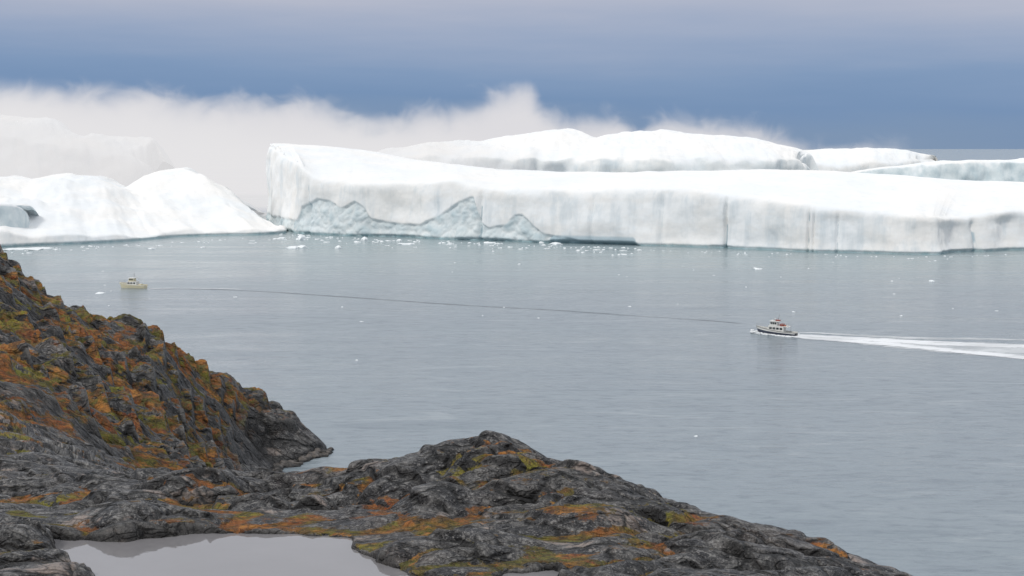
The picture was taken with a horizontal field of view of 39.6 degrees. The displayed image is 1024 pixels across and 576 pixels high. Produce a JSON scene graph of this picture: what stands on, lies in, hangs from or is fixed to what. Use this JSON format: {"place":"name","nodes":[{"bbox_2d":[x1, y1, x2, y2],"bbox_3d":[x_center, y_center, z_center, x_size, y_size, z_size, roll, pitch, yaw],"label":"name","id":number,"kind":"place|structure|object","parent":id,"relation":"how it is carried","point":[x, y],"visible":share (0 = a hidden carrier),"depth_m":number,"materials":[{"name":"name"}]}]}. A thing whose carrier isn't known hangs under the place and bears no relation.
{"place":"outdoors","nodes":[
{"label":"outdoors","id":0,"kind":"place"},
{"bbox_2d":[54,533,558,575],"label":"pond water","id":1,"kind":"structure","parent":0,"point":[229,554],"depth_m":50.84,"materials":[{"name":"grey liquid"}]},
{"bbox_2d":[0,244,911,575],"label":"rocky coast terrain","id":2,"kind":"structure","parent":0,"point":[126,428],"depth_m":60.59,"materials":[{"name":"grey stone"}]},
{"bbox_2d":[0,0,1023,211],"label":"sky","id":3,"kind":"structure","parent":0,"point":[178,74],"materials":[{"name":"blue"}]},
{"bbox_2d":[2,149,1023,575],"bbox_3d":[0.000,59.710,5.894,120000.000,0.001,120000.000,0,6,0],"label":"sea water","id":4,"kind":"structure","parent":0,"point":[644,365],"depth_m":410.50,"materials":[{"name":"grey liquid"}]},
{"bbox_2d":[0,203,38,227],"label":"iceberg","id":5,"kind":"object","parent":4,"relation":"on","point":[14,215],"visible":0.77,"depth_m":898.81,"materials":[{"name":"white ice"}]},
{"bbox_2d":[0,114,174,186],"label":"iceberg","id":6,"kind":"object","parent":4,"relation":"on","point":[32,148],"visible":0.67,"depth_m":1442.68,"materials":[{"name":"white ice"}]},
{"bbox_2d":[119,275,147,288],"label":"fishing boat","id":7,"kind":"object","parent":4,"relation":"on","point":[132,282],"visible":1,"depth_m":609.17,"materials":[{"name":"beige paint"}]},
{"bbox_2d":[0,167,286,246],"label":"iceberg","id":8,"kind":"object","parent":4,"relation":"on","point":[70,208],"visible":0.92,"depth_m":1009.14,"materials":[{"name":"white ice"}]},
{"bbox_2d":[152,288,218,288],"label":"wake","id":9,"kind":"object","parent":4,"relation":"on","point":[191,288],"visible":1,"depth_m":607.99,"materials":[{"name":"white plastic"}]},
{"bbox_2d":[224,186,262,212],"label":"iceberg","id":10,"kind":"object","parent":4,"relation":"on","point":[252,207],"visible":0.2,"depth_m":1278.50,"materials":[{"name":"white ice"}]},
{"bbox_2d":[272,447,333,471],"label":"shore boulders","id":11,"kind":"object","parent":4,"relation":"in","point":[300,461],"visible":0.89,"depth_m":272.56,"materials":[{"name":"grey stone"}]},
{"bbox_2d":[3,234,1006,436],"bbox_3d":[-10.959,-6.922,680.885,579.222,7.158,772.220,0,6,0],"label":"ice floes","id":12,"kind":"object","parent":4,"relation":"on","point":[301,237],"visible":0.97,"depth_m":854.23,"materials":[{"name":"white ice"}]},
{"bbox_2d":[377,128,818,171],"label":"iceberg","id":13,"kind":"object","parent":4,"relation":"on","point":[566,150],"visible":0.54,"depth_m":1380.33,"materials":[{"name":"white ice"}]},
{"bbox_2d":[266,143,1023,254],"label":"iceberg","id":14,"kind":"object","parent":4,"relation":"on","point":[321,190],"visible":0.94,"depth_m":892.89,"materials":[{"name":"white ice"}]},
{"bbox_2d":[750,329,799,336],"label":"bow wave","id":15,"kind":"object","parent":4,"relation":"on","point":[755,332],"visible":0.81,"depth_m":458.66,"materials":[{"name":"white liquid"}]},
{"bbox_2d":[756,315,797,335],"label":"tour boat","id":16,"kind":"object","parent":4,"relation":"on","point":[774,327],"visible":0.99,"depth_m":457.71,"materials":[{"name":"white paint"}]},
{"bbox_2d":[804,147,937,171],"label":"iceberg","id":17,"kind":"object","parent":4,"relation":"on","point":[846,159],"visible":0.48,"depth_m":1705.63,"materials":[{"name":"white ice"}]},
{"bbox_2d":[791,336,1023,358],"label":"wake","id":18,"kind":"object","parent":4,"relation":"on","point":[932,348],"visible":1,"depth_m":428.55,"materials":[{"name":"white liquid"}]},
{"bbox_2d":[805,332,1014,339],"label":"wake","id":19,"kind":"object","parent":4,"relation":"on","point":[903,337],"visible":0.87,"depth_m":451.27,"materials":[{"name":"white liquid"}]},
{"bbox_2d":[797,334,1023,347],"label":"wake","id":20,"kind":"object","parent":4,"relation":"on","point":[930,342],"visible":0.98,"depth_m":439.77,"materials":[{"name":"white liquid"}]},
{"bbox_2d":[852,341,1023,355],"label":"wake","id":21,"kind":"object","parent":4,"relation":"on","point":[1003,350],"visible":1,"depth_m":425.65,"materials":[{"name":"white liquid"}]},
{"bbox_2d":[853,158,1023,181],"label":"iceberg","id":22,"kind":"object","parent":4,"relation":"on","point":[994,170],"visible":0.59,"depth_m":1200.96,"materials":[{"name":"white ice"}]}
]}

